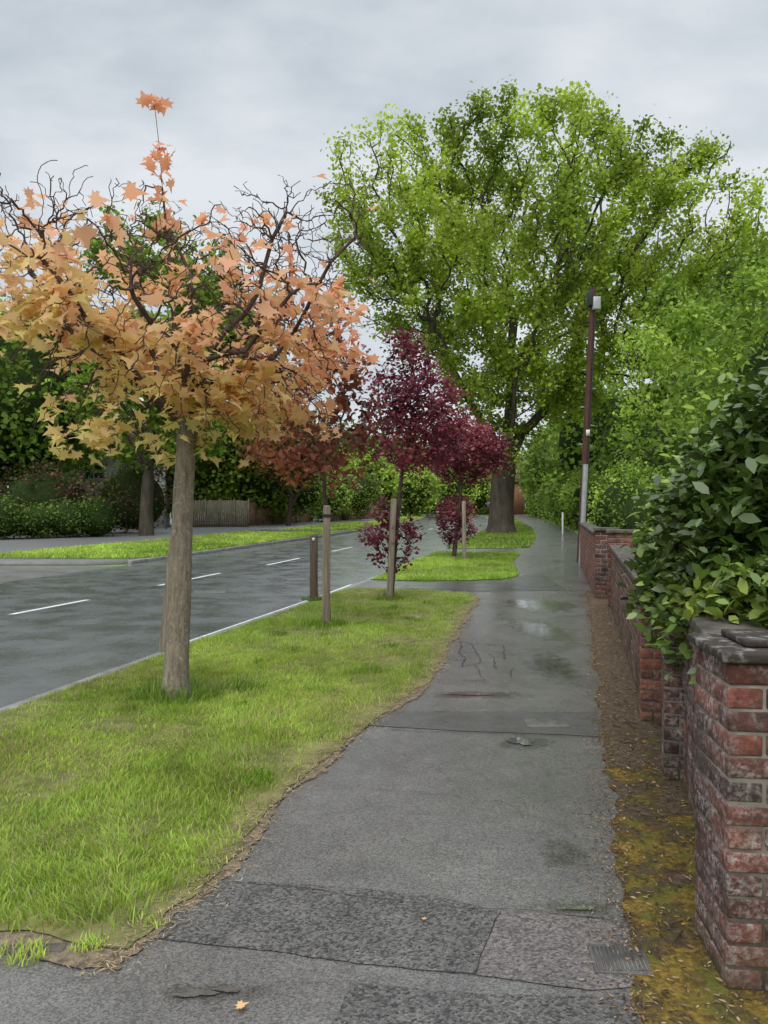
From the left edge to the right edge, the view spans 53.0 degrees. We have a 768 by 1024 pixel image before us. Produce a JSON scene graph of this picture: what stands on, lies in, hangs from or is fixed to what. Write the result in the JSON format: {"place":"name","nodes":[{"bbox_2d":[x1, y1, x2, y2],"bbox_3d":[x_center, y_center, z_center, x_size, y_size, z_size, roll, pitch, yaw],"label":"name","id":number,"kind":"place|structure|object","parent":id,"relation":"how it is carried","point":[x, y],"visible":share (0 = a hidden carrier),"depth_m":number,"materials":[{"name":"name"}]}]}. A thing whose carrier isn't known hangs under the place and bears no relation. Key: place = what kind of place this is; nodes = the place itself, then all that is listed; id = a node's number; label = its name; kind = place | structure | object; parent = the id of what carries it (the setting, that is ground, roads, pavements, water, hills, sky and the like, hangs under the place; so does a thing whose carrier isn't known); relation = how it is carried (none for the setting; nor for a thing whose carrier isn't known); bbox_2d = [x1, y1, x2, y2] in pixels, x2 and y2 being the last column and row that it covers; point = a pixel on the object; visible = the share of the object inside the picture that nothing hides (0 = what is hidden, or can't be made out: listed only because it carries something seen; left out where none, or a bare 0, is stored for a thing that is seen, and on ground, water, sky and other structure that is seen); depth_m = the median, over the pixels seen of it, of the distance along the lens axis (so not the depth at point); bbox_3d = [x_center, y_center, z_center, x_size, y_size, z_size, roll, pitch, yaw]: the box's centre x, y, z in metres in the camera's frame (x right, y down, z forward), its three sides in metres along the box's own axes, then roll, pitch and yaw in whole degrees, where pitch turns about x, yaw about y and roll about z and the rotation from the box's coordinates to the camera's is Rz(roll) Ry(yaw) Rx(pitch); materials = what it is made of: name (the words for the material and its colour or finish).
{"place":"outdoors","nodes":[
{"label":"outdoors","id":0,"kind":"place"},
{"bbox_2d":[0,566,116,582],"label":"side road","id":1,"kind":"structure","parent":0,"point":[11,573],"depth_m":19.52,"materials":[{"name":"asphalt"}]},
{"bbox_2d":[0,514,420,565],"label":"pavement","id":2,"kind":"structure","parent":0,"point":[9,545],"depth_m":33.87,"materials":[{"name":"asphalt"}]},
{"bbox_2d":[0,490,125,539],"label":"privet hedge","id":3,"kind":"object","parent":2,"relation":"on","point":[96,518],"visible":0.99,"depth_m":36.31,"materials":[{"name":"green plant"}]},
{"bbox_2d":[0,283,132,498],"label":"garden tree","id":4,"kind":"object","parent":2,"relation":"on","point":[19,441],"visible":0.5,"depth_m":42.95,"materials":[{"name":"green plant"}]},
{"bbox_2d":[0,452,172,535],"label":"garden shrub","id":5,"kind":"object","parent":2,"relation":"on","point":[122,487],"visible":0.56,"depth_m":40.95,"materials":[{"name":"green plant"}]},
{"bbox_2d":[59,452,169,527],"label":"walls","id":6,"kind":"structure","parent":2,"relation":"on","point":[110,465],"depth_m":52.86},
{"bbox_2d":[58,462,131,479],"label":"window frames","id":7,"kind":"structure","parent":6,"relation":"attached to","point":[93,478],"depth_m":52.48,"materials":[{"name":"white"}]},
{"bbox_2d":[53,463,137,477],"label":"window glass","id":8,"kind":"object","parent":7,"relation":"in","point":[96,475],"visible":0.1,"depth_m":52.48,"materials":[{"name":"glass"}]},
{"bbox_2d":[75,421,167,452],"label":"roof","id":9,"kind":"structure","parent":6,"relation":"on","point":[158,451],"depth_m":53.72,"materials":[{"name":"tile"}]},
{"bbox_2d":[61,306,237,535],"bbox_3d":[-11.899,-4.746,39.677,8.197,11.898,7.693,0,1,-39],"label":"street tree","id":10,"kind":"object","parent":2,"relation":"on","point":[146,523],"visible":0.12,"depth_m":38.71,"materials":[{"name":"plant"}]},
{"bbox_2d":[28,196,278,529],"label":"ash tree","id":11,"kind":"object","parent":2,"relation":"on","point":[179,308],"visible":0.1,"depth_m":45.55,"materials":[{"name":"plant"}]},
{"bbox_2d":[0,530,339,558],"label":"grass verge","id":12,"kind":"object","parent":2,"relation":"on","point":[140,548],"depth_m":27.59,"materials":[{"name":"plant"}]},
{"bbox_2d":[193,499,248,526],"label":"wooden fence","id":13,"kind":"object","parent":2,"relation":"on","point":[211,512],"visible":0.6,"depth_m":54.69,"materials":[{"name":"wood"}]},
{"bbox_2d":[160,421,313,523],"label":"garden tree","id":14,"kind":"object","parent":2,"relation":"on","point":[227,479],"visible":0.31,"depth_m":58.79,"materials":[{"name":"green plant"}]},
{"bbox_2d":[238,414,349,525],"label":"rust leaved tree","id":15,"kind":"object","parent":2,"relation":"on","point":[259,470],"visible":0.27,"depth_m":57.17,"materials":[{"name":"red plant"}]},
{"bbox_2d":[249,502,378,524],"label":"brickwork","id":16,"kind":"object","parent":2,"relation":"on","point":[254,514],"visible":0.33,"depth_m":63.62,"materials":[{"name":"brick"}]},
{"bbox_2d":[278,468,387,521],"bbox_3d":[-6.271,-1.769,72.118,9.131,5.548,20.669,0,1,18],"label":"garden shrub","id":17,"kind":"object","parent":2,"relation":"on","point":[313,500],"visible":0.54,"depth_m":71.16,"materials":[{"name":"green plant"}]},
{"bbox_2d":[279,521,389,529],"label":"grass verge","id":18,"kind":"object","parent":2,"relation":"on","point":[352,525],"depth_m":52.92,"materials":[{"name":"plant"}]},
{"bbox_2d":[329,471,383,508],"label":"rhododendron bush","id":19,"kind":"object","parent":2,"relation":"on","point":[353,487],"visible":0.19,"depth_m":74.02,"materials":[{"name":"green plant"}]},
{"bbox_2d":[371,514,424,521],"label":"grass verge","id":20,"kind":"object","parent":2,"relation":"on","point":[415,517],"depth_m":91.73,"materials":[{"name":"plant"}]},
{"bbox_2d":[317,443,491,518],"bbox_3d":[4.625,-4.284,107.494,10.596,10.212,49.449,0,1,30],"label":"garden tree","id":21,"kind":"object","parent":2,"relation":"on","point":[417,493],"visible":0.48,"depth_m":101.84,"materials":[{"name":"green plant"}]},
{"bbox_2d":[0,511,487,707],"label":"road","id":22,"kind":"structure","parent":0,"point":[113,621],"depth_m":13.33,"materials":[{"name":"asphalt"}]},
{"bbox_2d":[193,590,225,593],"bbox_3d":[-3.315,1.518,14.614,0.600,0.008,0.600,0,1,-11],"label":"manhole cover","id":23,"kind":"object","parent":22,"relation":"on","point":[209,591],"visible":1,"depth_m":14.56,"materials":[{"name":"metal"}]},
{"bbox_2d":[12,528,432,640],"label":"road markings","id":24,"kind":"object","parent":22,"relation":"on","point":[194,578],"visible":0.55,"depth_m":12.64,"materials":[{"name":"paint"}]},
{"bbox_2d":[0,515,487,712],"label":"kerb","id":25,"kind":"structure","parent":22,"relation":"on","point":[33,698],"depth_m":7.47,"materials":[{"name":"concrete"}]},
{"bbox_2d":[87,510,473,565],"bbox_3d":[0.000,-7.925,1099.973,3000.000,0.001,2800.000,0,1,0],"label":"ground","id":26,"kind":"structure","parent":0,"point":[127,564],"depth_m":21.40,"materials":[{"name":"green plant"}]},
{"bbox_2d":[1,395,547,516],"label":"distant trees","id":27,"kind":"object","parent":26,"relation":"on","point":[520,464],"visible":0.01,"depth_m":109.79,"materials":[{"name":"green plant"}]},
{"bbox_2d":[128,515,425,564],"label":"kerb","id":28,"kind":"structure","parent":26,"relation":"on","point":[137,561],"depth_m":28.66,"materials":[{"name":"concrete"}]},
{"bbox_2d":[257,530,350,531],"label":"driveway","id":29,"kind":"structure","parent":0,"point":[304,530],"depth_m":46.69,"materials":[{"name":"asphalt"}]},
{"bbox_2d":[0,514,631,1023],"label":"pavement","id":30,"kind":"structure","parent":0,"point":[410,822],"depth_m":3.63,"materials":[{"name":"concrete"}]},
{"bbox_2d":[0,943,66,954],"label":"edging kerb","id":31,"kind":"structure","parent":30,"relation":"on","point":[55,947],"depth_m":2.67,"materials":[{"name":"concrete"}]},
{"bbox_2d":[171,988,219,996],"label":"puddle","id":32,"kind":"object","parent":30,"relation":"on","point":[190,992],"visible":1,"depth_m":2.44,"materials":[{"name":"liquid"}]},
{"bbox_2d":[211,987,241,991],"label":"puddle","id":33,"kind":"object","parent":30,"relation":"on","point":[230,989],"visible":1,"depth_m":2.45,"materials":[{"name":"liquid"}]},
{"bbox_2d":[0,586,479,969],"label":"grass verge","id":34,"kind":"object","parent":30,"relation":"on","point":[125,792],"depth_m":4.71,"materials":[{"name":"plant"}]},
{"bbox_2d":[158,537,170,651],"bbox_3d":[-2.273,0.874,8.159,0.219,1.250,0.104,0,1,0],"label":"tree stake","id":35,"kind":"object","parent":34,"relation":"on","point":[162,640],"visible":0.24,"depth_m":8.11,"materials":[{"name":"wood"}]},
{"bbox_2d":[0,91,379,699],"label":"maple tree","id":36,"kind":"object","parent":34,"relation":"on","point":[110,339],"visible":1,"depth_m":5.84,"materials":[{"name":"orange plant"}]},
{"bbox_2d":[48,597,483,976],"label":"straw litter","id":37,"kind":"object","parent":34,"relation":"on","point":[235,849],"visible":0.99,"depth_m":3.56,"materials":[{"name":"straw"},{"name":"dry grass"}]},
{"bbox_2d":[234,277,387,619],"bbox_3d":[-0.967,-0.768,9.917,2.054,4.465,1.881,0,1,0],"label":"copper leaved tree","id":38,"kind":"object","parent":34,"relation":"on","point":[343,403],"visible":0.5,"depth_m":9.86,"materials":[{"name":"red plant"}]},
{"bbox_2d":[310,534,317,599],"bbox_3d":[-1.140,0.911,12.505,0.125,1.100,0.132,0,1,0],"label":"timber bollard","id":39,"kind":"object","parent":34,"relation":"on","point":[313,565],"visible":0.92,"depth_m":12.45,"materials":[{"name":"brown wood"}]},
{"bbox_2d":[322,505,331,623],"bbox_3d":[-0.733,0.699,9.896,0.115,1.570,0.240,0,1,0],"label":"tree stake","id":40,"kind":"object","parent":34,"relation":"on","point":[326,515],"visible":0.97,"depth_m":9.79,"materials":[{"name":"brown wood"}]},
{"bbox_2d":[356,495,425,573],"bbox_3d":[0.103,0.565,12.918,1.240,1.747,0.925,0,1,0],"label":"purple plum shrub","id":41,"kind":"object","parent":34,"relation":"on","point":[378,539],"visible":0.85,"depth_m":12.88,"materials":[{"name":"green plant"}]},
{"bbox_2d":[386,499,396,597],"bbox_3d":[0.123,0.620,12.606,0.170,1.680,0.104,0,1,0],"label":"tree stake","id":42,"kind":"object","parent":34,"relation":"on","point":[390,572],"visible":0.89,"depth_m":12.56,"materials":[{"name":"wood"}]},
{"bbox_2d":[354,325,476,595],"bbox_3d":[0.577,-0.874,12.731,1.869,4.632,1.767,0,1,23],"label":"purple plum tree","id":43,"kind":"object","parent":34,"relation":"on","point":[396,414],"visible":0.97,"depth_m":12.54,"materials":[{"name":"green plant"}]},
{"bbox_2d":[152,880,496,973],"bbox_3d":[-0.228,1.521,2.881,1.268,0.001,0.498,0,1,12],"label":"pavement patch","id":44,"kind":"object","parent":30,"relation":"on","point":[367,928],"visible":0.99,"depth_m":2.84,"materials":[{"name":"asphalt"}]},
{"bbox_2d":[235,917,426,1008],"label":"fallen leaves","id":45,"kind":"object","parent":44,"relation":"on","point":[240,1004],"visible":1,"depth_m":2.37,"materials":[{"name":"plant"}]},
{"bbox_2d":[101,641,608,1007],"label":"pavement cracks","id":46,"kind":"object","parent":30,"relation":"on","point":[436,793],"visible":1,"depth_m":3.05,"materials":[{"name":"asphalt"}]},
{"bbox_2d":[118,641,622,1016],"bbox_3d":[0.680,1.494,5.444,1.681,0.006,7.550,0,1,14],"label":"path debris","id":47,"kind":"object","parent":30,"relation":"on","point":[478,874],"visible":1,"depth_m":3.35,"materials":[{"name":"brown plant"}]},
{"bbox_2d":[373,550,520,580],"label":"grass verge","id":48,"kind":"object","parent":30,"relation":"on","point":[441,565],"depth_m":18.50,"materials":[{"name":"plant"}]},
{"bbox_2d":[428,492,481,554],"bbox_3d":[2.083,0.382,22.589,1.418,1.947,1.359,0,1,-19],"label":"purple plum shrub","id":49,"kind":"object","parent":48,"relation":"on","point":[441,517],"visible":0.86,"depth_m":22.47,"materials":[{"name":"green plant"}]},
{"bbox_2d":[462,501,466,557],"bbox_3d":[2.293,0.528,22.006,0.129,1.700,0.114,0,1,0],"label":"tree stake","id":50,"kind":"object","parent":48,"relation":"on","point":[464,554],"visible":0.89,"depth_m":21.95,"materials":[{"name":"wood"}]},
{"bbox_2d":[420,402,517,556],"bbox_3d":[2.404,-0.934,22.341,2.822,4.589,2.905,0,1,0],"label":"purple plum tree","id":51,"kind":"object","parent":48,"relation":"on","point":[484,450],"visible":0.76,"depth_m":22.05,"materials":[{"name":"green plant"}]},
{"bbox_2d":[448,693,492,694],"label":"puddle","id":52,"kind":"object","parent":30,"relation":"on","point":[470,694],"visible":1,"depth_m":6.28,"materials":[{"name":"liquid"}]},
{"bbox_2d":[401,573,564,590],"bbox_3d":[1.955,1.409,15.660,3.296,0.001,3.716,0,1,0],"label":"pavement patch","id":53,"kind":"object","parent":30,"relation":"on","point":[537,582],"visible":0.98,"depth_m":14.83,"materials":[{"name":"asphalt"}]},
{"bbox_2d":[369,712,602,736],"bbox_3d":[0.742,1.498,5.450,1.726,0.001,0.628,0,1,0],"label":"pavement patch","id":54,"kind":"object","parent":30,"relation":"on","point":[513,722],"visible":1,"depth_m":5.50,"materials":[{"name":"asphalt"}]},
{"bbox_2d":[522,718,569,726],"bbox_3d":[1.150,1.497,5.463,0.300,0.006,0.220,0,1,0],"label":"manhole cover","id":55,"kind":"object","parent":54,"relation":"on","point":[545,722],"visible":1,"depth_m":5.46,"materials":[{"name":"metal"}]},
{"bbox_2d":[331,983,641,1023],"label":"pavement patch","id":56,"kind":"object","parent":30,"relation":"on","point":[444,1007],"visible":1,"depth_m":2.36,"materials":[{"name":"asphalt"}]},
{"bbox_2d":[446,515,535,547],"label":"grass verge","id":57,"kind":"object","parent":30,"relation":"on","point":[524,536],"depth_m":33.76,"materials":[{"name":"plant"}]},
{"bbox_2d":[313,75,767,533],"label":"oak tree","id":58,"kind":"object","parent":57,"relation":"on","point":[463,240],"visible":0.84,"depth_m":38.89,"materials":[{"name":"green plant"}]},
{"bbox_2d":[478,482,530,513],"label":"walls","id":59,"kind":"structure","parent":30,"relation":"on","point":[519,507],"depth_m":129.85,"materials":[{"name":"brick"}]},
{"bbox_2d":[487,465,524,481],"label":"roof","id":60,"kind":"structure","parent":59,"relation":"on","point":[517,478],"depth_m":130.87,"materials":[{"name":"tile"}]},
{"bbox_2d":[506,737,531,744],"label":"puddle","id":61,"kind":"object","parent":30,"relation":"on","point":[521,740],"visible":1,"depth_m":5.05,"materials":[{"name":"liquid"}]},
{"bbox_2d":[476,910,632,989],"bbox_3d":[0.608,1.523,2.693,0.562,0.001,0.456,0,1,8],"label":"pavement patch","id":62,"kind":"object","parent":30,"relation":"on","point":[546,948],"visible":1,"depth_m":2.68,"materials":[{"name":"asphalt"}]},
{"bbox_2d":[561,511,563,534],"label":"marker post","id":63,"kind":"object","parent":30,"relation":"on","point":[562,522],"visible":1,"depth_m":40.47,"materials":[{"name":"white paint"}]},
{"bbox_2d":[556,906,592,908],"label":"puddle","id":64,"kind":"object","parent":30,"relation":"on","point":[579,907],"visible":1,"depth_m":2.95,"materials":[{"name":"liquid"}]},
{"bbox_2d":[580,525,594,596],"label":"bricks","id":65,"kind":"object","parent":30,"relation":"on","point":[586,566],"visible":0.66,"depth_m":15.32,"materials":[{"name":"brick"}]},
{"bbox_2d":[580,527,594,587],"bbox_3d":[4.460,0.883,16.585,0.205,1.046,7.362,0,1,12],"label":"mortar","id":66,"kind":"object","parent":65,"relation":"on","point":[590,555],"visible":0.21,"depth_m":14.98,"materials":[{"name":"concrete"}]},
{"bbox_2d":[579,522,597,534],"bbox_3d":[4.462,0.327,16.593,0.270,0.050,7.400,0,1,12],"label":"wall coping","id":67,"kind":"object","parent":65,"relation":"on","point":[588,526],"depth_m":16.42,"materials":[{"name":"concrete"}]},
{"bbox_2d":[577,288,600,562],"bbox_3d":[5.495,-2.330,20.710,0.569,7.408,0.359,0,1,0],"label":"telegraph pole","id":68,"kind":"object","parent":30,"relation":"on","point":[593,302],"visible":0.96,"depth_m":20.68,"materials":[{"name":"wood"}]},
{"bbox_2d":[559,593,650,1023],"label":"path edge litter","id":69,"kind":"object","parent":30,"relation":"on","point":[621,925],"visible":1,"depth_m":3.37,"materials":[{"name":"brown plant"}]},
{"bbox_2d":[587,944,653,975],"bbox_3d":[0.800,1.522,2.613,0.190,0.016,0.160,0,1,6],"label":"drain cover","id":70,"kind":"object","parent":30,"relation":"on","point":[605,959],"visible":1,"depth_m":2.60,"materials":[{"name":"metal"}]},
{"bbox_2d":[585,590,767,1023],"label":"dirt strip","id":71,"kind":"object","parent":30,"relation":"on","point":[677,997],"visible":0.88,"depth_m":3.33,"materials":[{"name":"soil"}]},
{"bbox_2d":[595,531,607,598],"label":"pier bricks","id":72,"kind":"object","parent":71,"relation":"on","point":[600,540],"visible":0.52,"depth_m":12.73,"materials":[{"name":"brick"}]},
{"bbox_2d":[595,531,607,598],"bbox_3d":[3.717,0.878,12.877,0.350,1.121,0.330,0,1,15],"label":"pier mortar","id":73,"kind":"object","parent":72,"relation":"attached to","point":[601,567],"visible":0.21,"depth_m":12.74,"materials":[{"name":"concrete"}]},
{"bbox_2d":[593,527,619,530],"bbox_3d":[3.717,0.286,12.871,0.420,0.050,0.420,0,1,15],"label":"coping","id":74,"kind":"object","parent":72,"relation":"on","point":[599,528],"visible":0.74,"depth_m":12.71,"materials":[{"name":"concrete"}]},
{"bbox_2d":[607,533,635,606],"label":"pier bricks","id":75,"kind":"object","parent":71,"relation":"on","point":[620,535],"visible":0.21,"depth_m":11.65,"materials":[{"name":"brick"}]},
{"bbox_2d":[606,529,635,532],"bbox_3d":[3.639,0.295,11.786,0.460,0.050,0.440,0,1,15],"label":"coping","id":76,"kind":"object","parent":75,"relation":"on","point":[619,530],"visible":0.66,"depth_m":11.61,"materials":[{"name":"concrete"}]},
{"bbox_2d":[608,533,634,602],"bbox_3d":[3.639,0.888,11.791,0.390,1.121,0.350,0,1,15],"label":"pier mortar","id":77,"kind":"object","parent":75,"relation":"attached to","point":[610,553],"visible":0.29,"depth_m":11.65,"materials":[{"name":"concrete"}]},
{"bbox_2d":[611,551,638,690],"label":"bricks","id":78,"kind":"object","parent":71,"relation":"on","point":[627,635],"visible":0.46,"depth_m":8.17,"materials":[{"name":"brick"}]},
{"bbox_2d":[611,555,637,678],"bbox_3d":[2.799,1.027,8.703,0.205,0.896,5.928,0,1,14],"label":"mortar","id":79,"kind":"object","parent":78,"relation":"on","point":[622,603],"visible":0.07,"depth_m":8.46,"materials":[{"name":"concrete"}]},
{"bbox_2d":[609,545,643,579],"bbox_3d":[2.798,0.544,8.695,0.270,0.055,5.920,0,1,14],"label":"wall coping","id":80,"kind":"object","parent":78,"relation":"on","point":[621,556],"depth_m":9.08,"materials":[{"name":"concrete"}]},
{"bbox_2d":[613,674,683,943],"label":"fallen twigs","id":81,"kind":"object","parent":71,"relation":"on","point":[677,937],"visible":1,"depth_m":3.79,"materials":[{"name":"wood"}]},
{"bbox_2d":[637,587,661,721],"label":"pier bricks","id":82,"kind":"object","parent":71,"relation":"on","point":[648,685],"visible":0.3,"depth_m":5.50,"materials":[{"name":"brick"}]},
{"bbox_2d":[639,617,660,721],"bbox_3d":[2.048,0.979,5.630,0.330,1.046,0.330,0,1,15],"label":"pier mortar","id":83,"kind":"object","parent":82,"relation":"attached to","point":[653,691],"visible":0.07,"depth_m":5.50,"materials":[{"name":"concrete"}]},
{"bbox_2d":[661,628,683,780],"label":"pier bricks","id":84,"kind":"object","parent":71,"relation":"on","point":[671,734],"visible":0.33,"depth_m":4.32,"materials":[{"name":"brick"}]},
{"bbox_2d":[663,633,683,780],"bbox_3d":[1.788,1.064,4.442,0.330,0.896,0.330,0,1,17],"label":"pier mortar","id":85,"kind":"object","parent":84,"relation":"attached to","point":[680,716],"visible":0.07,"depth_m":4.32,"materials":[{"name":"concrete"}]},
{"bbox_2d":[586,590,767,1023],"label":"leaf litter","id":86,"kind":"object","parent":71,"relation":"on","point":[668,964],"visible":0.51,"depth_m":3.25,"materials":[{"name":"brown plant"}]},
{"bbox_2d":[683,625,696,828],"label":"bricks","id":87,"kind":"object","parent":71,"relation":"on","point":[689,763],"visible":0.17,"depth_m":3.94,"materials":[{"name":"brick"}]},
{"bbox_2d":[684,640,696,798],"bbox_3d":[1.553,1.035,3.509,0.205,0.971,1.507,0,1,16],"label":"mortar","id":88,"kind":"object","parent":87,"relation":"on","point":[693,712],"visible":0.08,"depth_m":3.95,"materials":[{"name":"concrete"}]},
{"bbox_2d":[682,605,764,633],"bbox_3d":[1.550,0.516,3.505,0.270,0.050,1.480,0,1,16],"label":"wall coping","id":89,"kind":"object","parent":87,"relation":"on","point":[709,624],"depth_m":3.39,"materials":[{"name":"stone"}]},
{"bbox_2d":[694,646,767,990],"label":"pier bricks","id":90,"kind":"object","parent":71,"relation":"on","point":[748,745],"visible":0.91,"depth_m":2.45,"materials":[{"name":"brick"}]},
{"bbox_2d":[687,633,767,663],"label":"coping","id":91,"kind":"object","parent":90,"relation":"on","point":[721,647],"visible":0.91,"depth_m":2.51,"materials":[{"name":"stone"}]},
{"bbox_2d":[721,629,767,646],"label":"coping","id":92,"kind":"object","parent":91,"relation":"on","point":[751,637],"visible":1,"depth_m":2.62,"materials":[{"name":"stone"}]},
{"bbox_2d":[696,659,767,990],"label":"pier mortar","id":93,"kind":"object","parent":90,"relation":"attached to","point":[763,804],"visible":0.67,"depth_m":2.45,"materials":[{"name":"concrete"}]},
{"bbox_2d":[0,0,767,487],"label":"sky","id":94,"kind":"structure","parent":0,"point":[255,87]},
{"bbox_2d":[484,488,528,508],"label":"window glass","id":95,"kind":"object","parent":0,"point":[487,504],"visible":0.12,"depth_m":130.26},
{"bbox_2d":[522,514,577,533],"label":"garden lawn","id":96,"kind":"structure","parent":0,"point":[565,526],"depth_m":56.37,"materials":[{"name":"green plant"}]},
{"bbox_2d":[524,465,603,530],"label":"roadside hedge","id":97,"kind":"object","parent":96,"relation":"on","point":[550,510],"visible":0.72,"depth_m":52.74,"materials":[{"name":"green plant"}]},
{"bbox_2d":[515,372,633,523],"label":"garden trees","id":98,"kind":"object","parent":96,"relation":"on","point":[559,457],"visible":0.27,"depth_m":55.01,"materials":[{"name":"green plant"}]},
{"bbox_2d":[587,452,675,536],"bbox_3d":[6.644,-0.274,20.664,3.506,3.381,11.558,0,1,17],"label":"garden shrub","id":99,"kind":"object","parent":96,"relation":"on","point":[617,505],"visible":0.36,"depth_m":21.03,"materials":[{"name":"green plant"}]},
{"bbox_2d":[572,367,730,506],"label":"garden trees","id":100,"kind":"object","parent":96,"relation":"on","point":[608,454],"visible":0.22,"depth_m":33.23,"materials":[{"name":"green plant"}]},
{"bbox_2d":[600,247,767,487],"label":"birch tree","id":101,"kind":"object","parent":96,"relation":"on","point":[679,318],"visible":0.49,"depth_m":16.99,"materials":[{"name":"plant"}]},
{"bbox_2d":[607,249,767,517],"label":"tree","id":102,"kind":"object","parent":96,"relation":"on","point":[751,360],"visible":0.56,"depth_m":7.08,"materials":[{"name":"green plant"}]},
{"bbox_2d":[618,357,767,683],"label":"laurel hedge","id":103,"kind":"object","parent":96,"relation":"on","point":[702,545],"visible":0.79,"depth_m":3.83,"materials":[{"name":"green plant"}]},
{"bbox_2d":[623,232,767,457],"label":"lime tree","id":104,"kind":"object","parent":96,"relation":"on","point":[658,295],"visible":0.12,"depth_m":28.66,"materials":[{"name":"plant"}]}
]}

